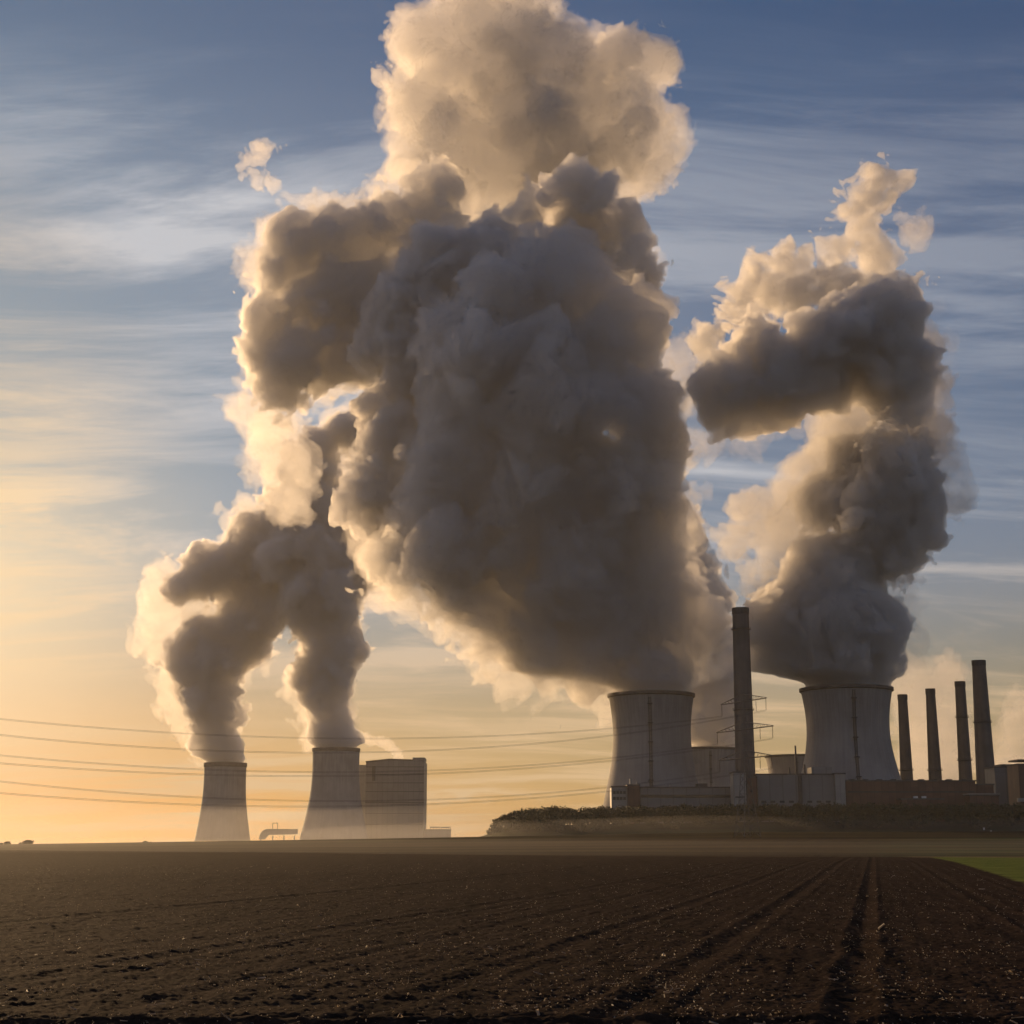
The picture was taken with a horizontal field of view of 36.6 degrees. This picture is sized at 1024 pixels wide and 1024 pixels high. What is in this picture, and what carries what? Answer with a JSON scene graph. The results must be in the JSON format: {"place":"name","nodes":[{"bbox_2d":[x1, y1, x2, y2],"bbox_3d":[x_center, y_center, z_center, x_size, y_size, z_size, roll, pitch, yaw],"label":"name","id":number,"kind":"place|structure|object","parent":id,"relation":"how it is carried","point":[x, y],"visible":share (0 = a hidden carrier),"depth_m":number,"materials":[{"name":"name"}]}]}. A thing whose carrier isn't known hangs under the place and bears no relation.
{"place":"outdoors","nodes":[
{"label":"outdoors","id":0,"kind":"place"},
{"bbox_2d":[0,821,1023,1023],"bbox_3d":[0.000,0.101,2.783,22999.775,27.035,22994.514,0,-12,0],"label":"ground","id":1,"kind":"structure","parent":0,"point":[827,858],"depth_m":46.36,"materials":[{"name":"soil"}]},
{"bbox_2d":[18,840,33,843],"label":"tree","id":2,"kind":"object","parent":1,"relation":"on","point":[27,842],"visible":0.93,"depth_m":1445.30,"materials":[{"name":"green plant"}]},
{"bbox_2d":[195,762,249,840],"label":"cooling tower","id":3,"kind":"structure","parent":1,"relation":"on","point":[222,817],"depth_m":2624.17,"materials":[{"name":"concrete"}]},
{"bbox_2d":[259,823,297,839],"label":"conveyor gallery","id":4,"kind":"object","parent":1,"relation":"on","point":[265,833],"visible":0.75,"depth_m":2604.73,"materials":[{"name":"metal"}]},
{"bbox_2d":[300,747,367,839],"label":"cooling tower","id":5,"kind":"structure","parent":1,"relation":"on","point":[334,820],"depth_m":2573.31,"materials":[{"name":"concrete"}]},
{"bbox_2d":[359,757,426,838],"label":"boiler house","id":6,"kind":"structure","parent":1,"relation":"on","point":[390,815],"depth_m":2676.58,"materials":[{"name":"concrete"}]},
{"bbox_2d":[424,827,451,837],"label":"annexe","id":7,"kind":"structure","parent":1,"relation":"on","point":[435,833],"depth_m":2668.38,"materials":[{"name":"concrete"}]},
{"bbox_2d":[609,786,627,823],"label":"office block","id":8,"kind":"structure","parent":1,"relation":"on","point":[618,797],"depth_m":1067.54,"materials":[{"name":"concrete"}]},
{"bbox_2d":[625,779,639,823],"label":"switch house","id":9,"kind":"structure","parent":1,"relation":"on","point":[633,796],"depth_m":1065.86,"materials":[{"name":"concrete"}]},
{"bbox_2d":[603,690,697,806],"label":"cooling tower","id":10,"kind":"structure","parent":1,"relation":"on","point":[643,709],"depth_m":1115.96,"materials":[{"name":"concrete"}]},
{"bbox_2d":[640,783,730,823],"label":"turbine hall","id":11,"kind":"structure","parent":1,"relation":"on","point":[698,794],"depth_m":1070.21,"materials":[{"name":"metal"}]},
{"bbox_2d":[692,746,734,786],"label":"cooling tower","id":12,"kind":"structure","parent":1,"relation":"on","point":[707,761],"depth_m":1843.34,"materials":[{"name":"concrete"}]},
{"bbox_2d":[729,771,746,821],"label":"filter tower","id":13,"kind":"structure","parent":1,"relation":"on","point":[735,786],"depth_m":1044.74,"materials":[{"name":"metal"}]},
{"bbox_2d":[731,607,754,775],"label":"chimney","id":14,"kind":"object","parent":1,"relation":"on","point":[741,652],"visible":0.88,"depth_m":1079.53,"materials":[{"name":"concrete"}]},
{"bbox_2d":[716,688,773,836],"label":"pylon","id":15,"kind":"object","parent":1,"relation":"on","point":[743,719],"visible":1,"depth_m":750.75,"materials":[{"name":"metal"}]},
{"bbox_2d":[0,716,718,738],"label":"power line","id":16,"kind":"object","parent":15,"relation":"hanging from","point":[312,737],"visible":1,"depth_m":684.71,"materials":[{"name":"metal"}]},
{"bbox_2d":[4,772,715,801],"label":"power line","id":17,"kind":"object","parent":15,"relation":"hanging from","point":[344,800],"visible":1,"depth_m":689.27,"materials":[{"name":"metal"}]},
{"bbox_2d":[6,744,714,772],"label":"power line","id":18,"kind":"object","parent":15,"relation":"hanging from","point":[346,771],"visible":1,"depth_m":694.40,"materials":[{"name":"metal"}]},
{"bbox_2d":[0,710,763,752],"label":"power line","id":19,"kind":"object","parent":15,"relation":"hanging from","point":[375,751],"visible":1,"depth_m":656.83,"materials":[{"name":"metal"}]},
{"bbox_2d":[0,768,767,806],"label":"power line","id":20,"kind":"object","parent":15,"relation":"hanging from","point":[375,806],"visible":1,"depth_m":652.57,"materials":[{"name":"metal"}]},
{"bbox_2d":[6,738,769,776],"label":"power line","id":21,"kind":"object","parent":15,"relation":"hanging from","point":[348,776],"visible":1,"depth_m":639.91,"materials":[{"name":"metal"}]},
{"bbox_2d":[746,776,756,821],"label":"pump house","id":22,"kind":"structure","parent":1,"relation":"on","point":[753,787],"depth_m":1047.85,"materials":[{"name":"concrete"}]},
{"bbox_2d":[486,801,1023,835],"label":"woodland","id":23,"kind":"object","parent":1,"relation":"on","point":[602,816],"visible":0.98,"depth_m":980.91,"materials":[{"name":"green plant"}]},
{"bbox_2d":[764,754,804,773],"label":"cooling tower","id":24,"kind":"structure","parent":1,"relation":"on","point":[781,763],"depth_m":1945.89,"materials":[{"name":"concrete"}]},
{"bbox_2d":[754,746,835,821],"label":"boiler hall","id":25,"kind":"structure","parent":1,"relation":"on","point":[813,786],"depth_m":1055.87,"materials":[{"name":"metal"}]},
{"bbox_2d":[831,773,845,806],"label":"stair tower","id":26,"kind":"structure","parent":1,"relation":"on","point":[839,789],"depth_m":1051.98,"materials":[{"name":"concrete"}]},
{"bbox_2d":[799,684,900,779],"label":"cooling tower","id":27,"kind":"structure","parent":1,"relation":"on","point":[848,729],"depth_m":1096.02,"materials":[{"name":"concrete"}]},
{"bbox_2d":[897,694,913,779],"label":"chimney","id":28,"kind":"object","parent":1,"relation":"on","point":[906,770],"visible":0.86,"depth_m":1275.41,"materials":[{"name":"concrete"}]},
{"bbox_2d":[845,779,975,821],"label":"coal hall","id":29,"kind":"structure","parent":1,"relation":"on","point":[891,791],"depth_m":1057.56,"materials":[{"name":"metal"}]},
{"bbox_2d":[896,796,944,821],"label":"ash shed","id":30,"kind":"structure","parent":1,"relation":"on","point":[922,800],"depth_m":1044.14,"materials":[{"name":"metal"}]},
{"bbox_2d":[925,688,942,779],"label":"chimney","id":31,"kind":"object","parent":1,"relation":"on","point":[934,770],"visible":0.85,"depth_m":1265.79,"materials":[{"name":"concrete"}]},
{"bbox_2d":[954,681,972,779],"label":"chimney","id":32,"kind":"object","parent":1,"relation":"on","point":[964,760],"visible":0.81,"depth_m":1256.59,"materials":[{"name":"concrete"}]},
{"bbox_2d":[963,793,999,820],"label":"store shed","id":33,"kind":"structure","parent":1,"relation":"on","point":[984,798],"depth_m":1032.69,"materials":[{"name":"metal"}]},
{"bbox_2d":[971,660,994,783],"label":"chimney","id":34,"kind":"object","parent":1,"relation":"on","point":[984,751],"visible":0.78,"depth_m":1217.57,"materials":[{"name":"concrete"}]},
{"bbox_2d":[976,784,993,792],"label":"loading shed","id":35,"kind":"structure","parent":1,"relation":"on","point":[984,788],"depth_m":1061.78,"materials":[{"name":"concrete"}]},
{"bbox_2d":[983,764,1010,805],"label":"silo block","id":36,"kind":"structure","parent":1,"relation":"on","point":[996,775],"depth_m":1124.79,"materials":[{"name":"concrete"}]},
{"bbox_2d":[1006,759,1023,804],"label":"corner block","id":37,"kind":"structure","parent":1,"relation":"on","point":[1015,775],"depth_m":1091.13,"materials":[{"name":"concrete"}]},
{"bbox_2d":[0,0,1023,843],"label":"sky","id":38,"kind":"structure","parent":0,"point":[375,375],"materials":[{"name":"blue"}]}
]}

